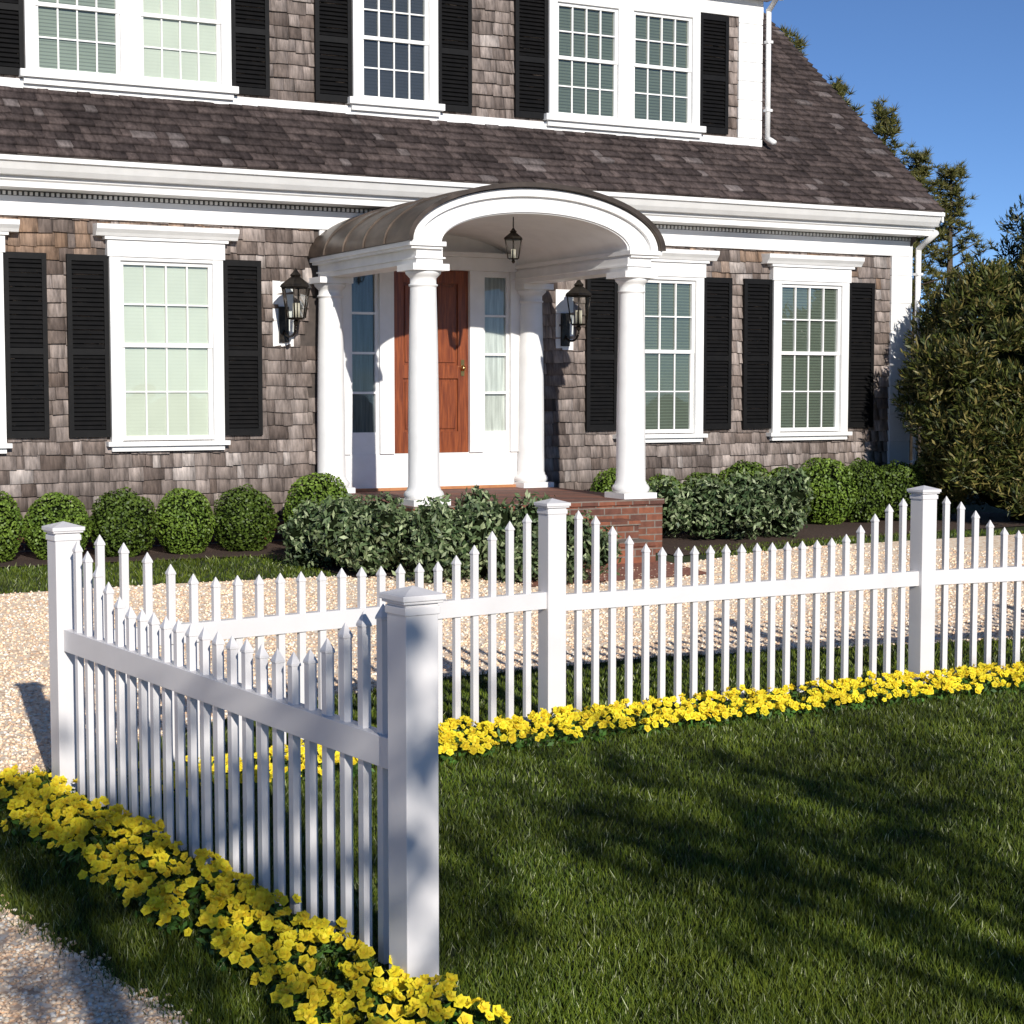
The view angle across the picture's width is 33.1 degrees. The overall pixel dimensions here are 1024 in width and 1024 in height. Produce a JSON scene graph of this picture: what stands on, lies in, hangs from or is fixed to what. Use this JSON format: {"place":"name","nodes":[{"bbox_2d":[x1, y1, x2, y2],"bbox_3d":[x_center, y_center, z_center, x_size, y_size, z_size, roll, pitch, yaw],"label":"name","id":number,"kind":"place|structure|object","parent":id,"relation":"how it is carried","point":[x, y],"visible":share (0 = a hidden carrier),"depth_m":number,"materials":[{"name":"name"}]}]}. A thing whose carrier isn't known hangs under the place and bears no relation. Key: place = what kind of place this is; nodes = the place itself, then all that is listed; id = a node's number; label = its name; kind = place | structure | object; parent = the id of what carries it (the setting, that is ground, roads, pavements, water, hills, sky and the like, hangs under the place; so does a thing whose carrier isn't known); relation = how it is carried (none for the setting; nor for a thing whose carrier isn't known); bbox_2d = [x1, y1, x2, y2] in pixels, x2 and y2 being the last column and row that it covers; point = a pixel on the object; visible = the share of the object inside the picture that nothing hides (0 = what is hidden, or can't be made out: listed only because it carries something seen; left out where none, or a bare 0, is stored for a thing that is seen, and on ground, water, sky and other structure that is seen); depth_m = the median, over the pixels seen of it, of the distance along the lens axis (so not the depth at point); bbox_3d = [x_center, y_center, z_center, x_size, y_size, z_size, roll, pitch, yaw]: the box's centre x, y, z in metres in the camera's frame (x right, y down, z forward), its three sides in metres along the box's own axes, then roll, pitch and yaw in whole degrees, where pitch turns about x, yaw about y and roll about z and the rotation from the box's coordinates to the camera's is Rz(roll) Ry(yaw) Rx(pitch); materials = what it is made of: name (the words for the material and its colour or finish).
{"place":"outdoors","nodes":[
{"label":"outdoors","id":0,"kind":"place"},
{"bbox_2d":[0,534,1023,1023],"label":"gravel driveway","id":1,"kind":"structure","parent":0,"point":[40,982],"depth_m":13.59,"materials":[{"name":"beige gravel"}]},
{"bbox_2d":[504,561,705,585],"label":"brick walkway","id":2,"kind":"structure","parent":1,"relation":"on","point":[637,567],"depth_m":17.08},
{"bbox_2d":[0,427,1023,1023],"bbox_3d":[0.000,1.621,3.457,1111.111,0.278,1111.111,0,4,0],"label":"ground","id":3,"kind":"structure","parent":0,"point":[986,507],"depth_m":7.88,"materials":[{"name":"green plant"}]},
{"bbox_2d":[0,541,466,576],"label":"mulch bed","id":4,"kind":"object","parent":3,"relation":"on","point":[276,548],"visible":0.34,"depth_m":17.84,"materials":[{"name":"brown soil"}]},
{"bbox_2d":[0,490,24,561],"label":"boxwood shrub","id":5,"kind":"object","parent":4,"relation":"on","point":[11,526],"visible":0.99,"depth_m":17.05,"materials":[{"name":"green plant"}]},
{"bbox_2d":[22,492,91,559],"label":"boxwood shrub","id":6,"kind":"object","parent":4,"relation":"on","point":[55,507],"visible":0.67,"depth_m":17.30,"materials":[{"name":"green plant"}]},
{"bbox_2d":[88,487,157,556],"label":"boxwood shrub","id":7,"kind":"object","parent":4,"relation":"on","point":[120,518],"visible":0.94,"depth_m":17.59,"materials":[{"name":"green plant"}]},
{"bbox_2d":[152,488,215,554],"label":"boxwood shrub","id":8,"kind":"object","parent":4,"relation":"on","point":[183,515],"visible":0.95,"depth_m":17.90,"materials":[{"name":"green plant"}]},
{"bbox_2d":[213,483,279,551],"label":"boxwood shrub","id":9,"kind":"object","parent":4,"relation":"on","point":[244,519],"visible":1,"depth_m":18.20,"materials":[{"name":"green plant"}]},
{"bbox_2d":[283,472,348,524],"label":"boxwood shrub","id":10,"kind":"object","parent":4,"relation":"on","point":[322,486],"visible":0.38,"depth_m":18.45,"materials":[{"name":"green plant"}]},
{"bbox_2d":[278,493,368,569],"bbox_3d":[-1.929,0.203,17.169,0.959,0.776,1.068,4,6,43],"label":"andromeda shrub","id":11,"kind":"object","parent":4,"relation":"on","point":[298,527],"visible":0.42,"depth_m":16.79,"materials":[{"name":"green plant"}]},
{"bbox_2d":[308,491,406,572],"bbox_3d":[-1.503,0.191,16.721,1.059,0.777,1.313,-1,4,-10],"label":"andromeda shrub","id":12,"kind":"object","parent":4,"relation":"on","point":[337,523],"visible":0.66,"depth_m":16.31,"materials":[{"name":"green plant"}]},
{"bbox_2d":[340,493,467,581],"bbox_3d":[-1.040,0.231,16.307,1.473,0.829,1.010,4,6,47],"label":"andromeda shrub","id":13,"kind":"object","parent":4,"relation":"on","point":[393,526],"visible":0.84,"depth_m":16.08,"materials":[{"name":"green plant"}]},
{"bbox_2d":[0,764,510,1023],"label":"yellow pansy bed","id":14,"kind":"object","parent":3,"relation":"on","point":[259,902],"visible":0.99,"depth_m":6.37,"materials":[{"name":"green plant"}]},
{"bbox_2d":[15,516,839,551],"bbox_3d":[-4.249,0.094,23.848,17.056,0.667,9.122,-2,5,-28],"label":"brick foundation","id":15,"kind":"object","parent":3,"relation":"on","point":[23,547],"depth_m":18.89,"materials":[{"name":"red brick"}]},
{"bbox_2d":[9,0,705,517],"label":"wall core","id":16,"kind":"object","parent":15,"relation":"on","point":[311,334],"visible":0.12,"depth_m":19.58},
{"bbox_2d":[18,0,238,99],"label":"window","id":17,"kind":"structure","parent":16,"relation":"attached to","point":[173,47],"depth_m":18.84,"materials":[{"name":"white paint"}]},
{"bbox_2d":[0,0,24,75],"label":"shutter","id":18,"kind":"object","parent":17,"relation":"attached to","point":[11,29],"visible":1,"depth_m":18.27,"materials":[{"name":"black paint"}]},
{"bbox_2d":[231,0,269,96],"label":"shutter","id":19,"kind":"object","parent":17,"relation":"attached to","point":[250,37],"visible":1,"depth_m":19.49,"materials":[{"name":"black paint"}]},
{"bbox_2d":[0,0,738,137],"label":"wall shingles second floor","id":20,"kind":"structure","parent":16,"relation":"attached to","point":[291,29],"depth_m":20.85,"materials":[{"name":"brown wood"}]},
{"bbox_2d":[346,0,444,116],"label":"window","id":21,"kind":"structure","parent":16,"relation":"attached to","point":[394,56],"depth_m":20.35,"materials":[{"name":"white paint"}]},
{"bbox_2d":[314,0,351,102],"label":"shutter","id":22,"kind":"object","parent":21,"relation":"attached to","point":[328,42],"visible":1,"depth_m":19.95,"materials":[{"name":"black paint"}]},
{"bbox_2d":[438,0,471,113],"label":"shutter","id":23,"kind":"object","parent":21,"relation":"attached to","point":[454,80],"visible":1,"depth_m":20.68,"materials":[{"name":"black paint"}]},
{"bbox_2d":[318,206,519,488],"bbox_3d":[-0.946,-2.029,20.167,2.800,3.467,0.211,-2,5,-28],"label":"entry surround","id":24,"kind":"object","parent":16,"relation":"attached to","point":[375,460],"visible":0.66,"depth_m":20.34,"materials":[{"name":"white paint"}]},
{"bbox_2d":[394,271,467,452],"bbox_3d":[-0.965,-1.764,20.222,0.978,2.136,0.060,-2,5,-28],"label":"front door","id":25,"kind":"structure","parent":24,"relation":"attached to","point":[452,306],"depth_m":20.29,"materials":[{"name":"brown wood"}]},
{"bbox_2d":[461,360,465,375],"bbox_3d":[-0.574,-1.704,20.367,0.058,0.189,0.058,-2,5,-28],"label":"door knob","id":26,"kind":"object","parent":25,"relation":"attached to","point":[463,368],"depth_m":20.37,"materials":[{"name":"gold metal"}]},
{"bbox_2d":[0,215,890,519],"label":"wall shingles first floor","id":27,"kind":"structure","parent":16,"relation":"attached to","point":[276,459],"depth_m":19.47,"materials":[{"name":"brown wood"}]},
{"bbox_2d":[0,219,19,453],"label":"window","id":28,"kind":"structure","parent":27,"relation":"attached to","point":[7,226],"depth_m":17.90,"materials":[{"name":"white paint"}]},
{"bbox_2d":[3,251,49,437],"bbox_3d":[-5.090,-1.744,18.064,0.441,1.939,0.047,-2,5,-28],"label":"shutter","id":29,"kind":"object","parent":28,"relation":"attached to","point":[26,368],"visible":1,"depth_m":18.06,"materials":[{"name":"black paint"}]},
{"bbox_2d":[92,223,239,451],"bbox_3d":[-3.729,-1.879,18.709,1.567,2.428,0.211,-2,5,-28],"label":"window","id":30,"kind":"structure","parent":27,"relation":"attached to","point":[166,326],"depth_m":18.77,"materials":[{"name":"white paint"}]},
{"bbox_2d":[66,254,110,437],"bbox_3d":[-4.513,-1.765,18.367,0.441,1.939,0.047,-2,5,-28],"label":"shutter","id":31,"kind":"object","parent":30,"relation":"attached to","point":[88,363],"visible":1,"depth_m":18.36,"materials":[{"name":"black paint"}]},
{"bbox_2d":[223,259,262,435],"bbox_3d":[-2.996,-1.822,19.163,0.441,1.939,0.047,-2,5,-28],"label":"shutter","id":32,"kind":"object","parent":30,"relation":"attached to","point":[242,376],"visible":1,"depth_m":19.16,"materials":[{"name":"black paint"}]},
{"bbox_2d":[272,268,311,346],"bbox_3d":[-2.446,-2.272,19.131,0.373,0.852,0.600,-2,5,-28],"label":"wall lantern","id":33,"kind":"object","parent":27,"relation":"attached to","point":[286,313],"depth_m":19.32,"materials":[{"name":"black metal"}]},
{"bbox_2d":[555,280,591,349],"bbox_3d":[0.754,-2.393,20.848,0.373,0.852,0.534,-2,5,-28],"label":"wall lantern","id":34,"kind":"object","parent":27,"relation":"attached to","point":[564,310],"depth_m":21.02,"materials":[{"name":"black metal"}]},
{"bbox_2d":[612,249,719,442],"bbox_3d":[1.892,-2.088,21.659,1.567,2.428,0.211,-2,5,-28],"label":"window","id":35,"kind":"structure","parent":27,"relation":"attached to","point":[674,325],"depth_m":21.83,"materials":[{"name":"white paint"}]},
{"bbox_2d":[585,277,617,430],"bbox_3d":[1.108,-1.974,21.316,0.441,1.939,0.047,-2,5,-28],"label":"shutter","id":36,"kind":"object","parent":35,"relation":"attached to","point":[601,357],"visible":0.89,"depth_m":21.31,"materials":[{"name":"black paint"}]},
{"bbox_2d":[703,277,732,429],"bbox_3d":[2.625,-2.031,22.113,0.441,1.939,0.047,-2,5,-28],"label":"shutter","id":37,"kind":"object","parent":35,"relation":"attached to","point":[717,363],"visible":1,"depth_m":22.11,"materials":[{"name":"black paint"}]},
{"bbox_2d":[761,253,864,440],"bbox_3d":[3.961,-2.165,22.745,1.544,2.428,0.211,-2,5,-28],"label":"window","id":38,"kind":"structure","parent":27,"relation":"attached to","point":[810,337],"depth_m":22.82,"materials":[{"name":"white paint"}]},
{"bbox_2d":[742,278,772,428],"bbox_3d":[3.186,-2.051,22.407,0.441,1.939,0.047,-2,5,-28],"label":"shutter","id":39,"kind":"object","parent":38,"relation":"attached to","point":[757,381],"visible":1,"depth_m":22.40,"materials":[{"name":"black paint"}]},
{"bbox_2d":[848,282,874,427],"bbox_3d":[4.684,-2.107,23.193,0.441,1.939,0.047,-2,5,-28],"label":"shutter","id":40,"kind":"object","parent":27,"relation":"attached to","point":[861,378],"visible":1,"depth_m":23.20,"materials":[{"name":"black paint"}]},
{"bbox_2d":[0,116,943,211],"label":"roof deck","id":41,"kind":"structure","parent":16,"relation":"on","point":[442,180],"depth_m":19.40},
{"bbox_2d":[0,12,944,210],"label":"roof shingles","id":42,"kind":"object","parent":41,"relation":"on","point":[829,147],"visible":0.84,"depth_m":20.48,"materials":[{"name":"wood"}]},
{"bbox_2d":[0,0,944,466],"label":"white trim","id":43,"kind":"structure","parent":16,"relation":"attached to","point":[136,180],"depth_m":19.87,"materials":[{"name":"paint"}]},
{"bbox_2d":[0,190,908,240],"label":"soffit vent","id":44,"kind":"object","parent":43,"relation":"attached to","point":[358,210],"visible":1,"depth_m":19.15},
{"bbox_2d":[763,0,938,464],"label":"downspouts","id":45,"kind":"object","parent":43,"relation":"attached to","point":[767,110],"visible":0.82,"depth_m":22.77,"materials":[{"name":"white paint"}]},
{"bbox_2d":[543,0,705,137],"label":"window","id":46,"kind":"structure","parent":16,"relation":"attached to","point":[624,66],"depth_m":21.75,"materials":[{"name":"white paint"}]},
{"bbox_2d":[514,0,547,119],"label":"shutter","id":47,"kind":"object","parent":46,"relation":"attached to","point":[530,18],"visible":1,"depth_m":21.15,"materials":[{"name":"black paint"}]},
{"bbox_2d":[700,13,728,134],"bbox_3d":[2.618,-5.685,22.404,0.452,1.511,0.047,-2,5,-28],"label":"shutter","id":48,"kind":"object","parent":46,"relation":"attached to","point":[714,85],"visible":1,"depth_m":22.41,"materials":[{"name":"black paint"}]},
{"bbox_2d":[717,198,926,246],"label":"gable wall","id":49,"kind":"structure","parent":16,"relation":"attached to","point":[913,239],"depth_m":23.72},
{"bbox_2d":[391,499,497,583],"bbox_3d":[-0.609,0.284,16.491,1.092,0.840,1.377,0,4,-4],"label":"andromeda shrub","id":50,"kind":"object","parent":3,"relation":"on","point":[462,539],"visible":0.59,"depth_m":15.98,"materials":[{"name":"green plant"}]},
{"bbox_2d":[349,487,663,565],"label":"brick steps","id":51,"kind":"structure","parent":3,"relation":"on","point":[638,522],"depth_m":18.40,"materials":[{"name":"red brick"}]},
{"bbox_2d":[309,276,354,492],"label":"column","id":52,"kind":"structure","parent":51,"relation":"on","point":[331,458],"depth_m":19.42,"materials":[{"name":"white paint"}]},
{"bbox_2d":[397,263,450,506],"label":"column","id":53,"kind":"structure","parent":51,"relation":"on","point":[423,439],"depth_m":17.35,"materials":[{"name":"white paint"}]},
{"bbox_2d":[310,188,661,283],"bbox_3d":[-0.341,-3.008,18.944,2.956,0.800,2.744,-2,5,-28],"label":"portico frame","id":54,"kind":"object","parent":53,"relation":"on","point":[566,236],"visible":0.94,"depth_m":18.37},
{"bbox_2d":[442,235,504,253],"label":"portico back panel","id":55,"kind":"structure","parent":54,"relation":"attached to","point":[458,244],"depth_m":20.37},
{"bbox_2d":[307,182,665,258],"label":"portico barrel roof","id":56,"kind":"structure","parent":54,"relation":"on","point":[388,225],"depth_m":18.02,"materials":[{"name":"grey metal"}]},
{"bbox_2d":[504,217,522,262],"bbox_3d":[0.014,-2.911,18.276,0.227,0.550,0.196,-2,5,-28],"label":"hanging lantern","id":57,"kind":"object","parent":54,"relation":"hanging from","point":[512,235],"visible":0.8,"depth_m":18.24,"materials":[{"name":"metal"}]},
{"bbox_2d":[355,484,515,491],"bbox_3d":[-0.954,-0.286,20.305,2.667,0.031,0.178,-2,5,-28],"label":"threshold","id":58,"kind":"object","parent":51,"relation":"on","point":[441,487],"depth_m":20.31,"materials":[{"name":"brown wood"}]},
{"bbox_2d":[513,283,553,487],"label":"column","id":59,"kind":"structure","parent":51,"relation":"on","point":[530,473],"depth_m":20.62,"materials":[{"name":"white paint"}]},
{"bbox_2d":[605,271,656,498],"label":"column","id":60,"kind":"structure","parent":51,"relation":"on","point":[630,482],"depth_m":18.50,"materials":[{"name":"white paint"}]},
{"bbox_2d":[448,484,572,582],"bbox_3d":[-0.083,0.245,16.377,1.302,0.978,1.170,2,4,24],"label":"andromeda shrub","id":61,"kind":"object","parent":3,"relation":"on","point":[497,518],"visible":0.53,"depth_m":16.18,"materials":[{"name":"green plant"}]},
{"bbox_2d":[42,485,1023,989],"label":"picket fence","id":62,"kind":"object","parent":3,"relation":"on","point":[398,745],"visible":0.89,"depth_m":8.25,"materials":[{"name":"white plastic"}]},
{"bbox_2d":[496,510,621,583],"bbox_3d":[0.451,0.319,16.342,1.258,0.724,1.015,-1,4,-7],"label":"andromeda shrub","id":63,"kind":"object","parent":3,"relation":"on","point":[586,544],"visible":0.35,"depth_m":16.09,"materials":[{"name":"green plant"}]},
{"bbox_2d":[106,661,1023,805],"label":"yellow pansy bed","id":64,"kind":"object","parent":3,"relation":"on","point":[508,726],"visible":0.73,"depth_m":10.34,"materials":[{"name":"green plant"}]},
{"bbox_2d":[777,24,811,60],"bbox_3d":[6.208,-5.749,38.241,2.075,10.068,1.528,4,5,41],"label":"pine tree","id":65,"kind":"object","parent":3,"relation":"on","point":[799,43],"visible":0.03,"depth_m":37.80,"materials":[{"name":"green plant"}]},
{"bbox_2d":[662,511,1023,554],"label":"mulch bed","id":66,"kind":"object","parent":3,"relation":"on","point":[683,539],"visible":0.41,"depth_m":20.60,"materials":[{"name":"brown soil"}]},
{"bbox_2d":[590,468,615,492],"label":"boxwood shrub","id":67,"kind":"object","parent":66,"relation":"on","point":[606,484],"visible":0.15,"depth_m":20.50,"materials":[{"name":"green plant"}]},
{"bbox_2d":[646,473,683,530],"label":"boxwood shrub","id":68,"kind":"object","parent":66,"relation":"on","point":[659,476],"visible":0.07,"depth_m":20.83,"materials":[{"name":"green plant"}]},
{"bbox_2d":[647,477,729,538],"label":"andromeda shrub","id":69,"kind":"object","parent":66,"relation":"on","point":[680,510],"visible":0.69,"depth_m":19.50,"materials":[{"name":"green plant"}]},
{"bbox_2d":[681,472,727,526],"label":"boxwood shrub","id":70,"kind":"object","parent":66,"relation":"on","point":[697,475],"visible":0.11,"depth_m":21.13,"materials":[{"name":"green plant"}]},
{"bbox_2d":[682,476,784,537],"bbox_3d":[2.476,-0.010,19.774,1.076,0.822,1.356,-2,5,-28],"label":"andromeda shrub","id":71,"kind":"object","parent":66,"relation":"on","point":[748,507],"visible":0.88,"depth_m":19.49,"materials":[{"name":"green plant"}]},
{"bbox_2d":[718,459,771,485],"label":"boxwood shrub","id":72,"kind":"object","parent":66,"relation":"on","point":[751,468],"visible":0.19,"depth_m":21.36,"materials":[{"name":"green plant"}]},
{"bbox_2d":[715,466,815,539],"bbox_3d":[2.895,-0.086,20.124,1.221,0.932,1.096,0,4,-4],"label":"andromeda shrub","id":73,"kind":"object","parent":66,"relation":"on","point":[791,490],"visible":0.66,"depth_m":19.86,"materials":[{"name":"green plant"}]},
{"bbox_2d":[770,467,813,522],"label":"boxwood shrub","id":74,"kind":"object","parent":66,"relation":"on","point":[773,472],"visible":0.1,"depth_m":21.68,"materials":[{"name":"green plant"}]},
{"bbox_2d":[800,457,857,524],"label":"boxwood shrub","id":75,"kind":"object","parent":66,"relation":"on","point":[831,482],"visible":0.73,"depth_m":21.80,"materials":[{"name":"green plant"}]},
{"bbox_2d":[841,457,888,522],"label":"boxwood shrub","id":76,"kind":"object","parent":66,"relation":"on","point":[871,494],"visible":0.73,"depth_m":22.12,"materials":[{"name":"green plant"}]},
{"bbox_2d":[877,459,925,520],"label":"boxwood shrub","id":77,"kind":"object","parent":66,"relation":"on","point":[901,479],"visible":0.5,"depth_m":22.37,"materials":[{"name":"green plant"}]},
{"bbox_2d":[912,456,969,519],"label":"boxwood shrub","id":78,"kind":"object","parent":66,"relation":"on","point":[954,504],"visible":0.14,"depth_m":22.70,"materials":[{"name":"green plant"}]},
{"bbox_2d":[826,72,868,115],"bbox_3d":[7.240,-5.304,38.745,2.149,9.109,1.956,-1,4,-19],"label":"pine tree","id":79,"kind":"object","parent":3,"relation":"on","point":[838,87],"visible":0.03,"depth_m":38.55,"materials":[{"name":"green plant"}]},
{"bbox_2d":[870,95,936,326],"bbox_3d":[8.254,-5.005,38.362,2.173,8.566,1.994,3,5,35],"label":"pine tree","id":80,"kind":"object","parent":3,"relation":"on","point":[887,125],"visible":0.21,"depth_m":38.11,"materials":[{"name":"green plant"}]},
{"bbox_2d":[901,141,957,464],"bbox_3d":[9.043,-4.512,38.388,2.349,7.578,1.917,0,4,0],"label":"pine tree","id":81,"kind":"object","parent":3,"relation":"on","point":[920,172],"visible":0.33,"depth_m":38.08,"materials":[{"name":"green plant"}]},
{"bbox_2d":[912,158,996,325],"bbox_3d":[9.762,-4.345,38.741,2.632,7.195,2.287,0,4,0],"label":"pine tree","id":82,"kind":"object","parent":3,"relation":"on","point":[956,205],"visible":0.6,"depth_m":38.46,"materials":[{"name":"green plant"}]},
{"bbox_2d":[889,255,1023,520],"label":"yew shrub","id":83,"kind":"object","parent":3,"relation":"on","point":[962,384],"visible":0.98,"depth_m":21.75,"materials":[{"name":"green plant"}]},
{"bbox_2d":[991,194,1023,286],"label":"evergreen tree","id":84,"kind":"object","parent":3,"relation":"on","point":[1016,219],"visible":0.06,"depth_m":25.95,"materials":[{"name":"green plant"}]},
{"bbox_2d":[763,0,1023,328],"label":"sky","id":85,"kind":"structure","parent":0,"point":[953,70],"materials":[{"name":"blue"}]}
]}

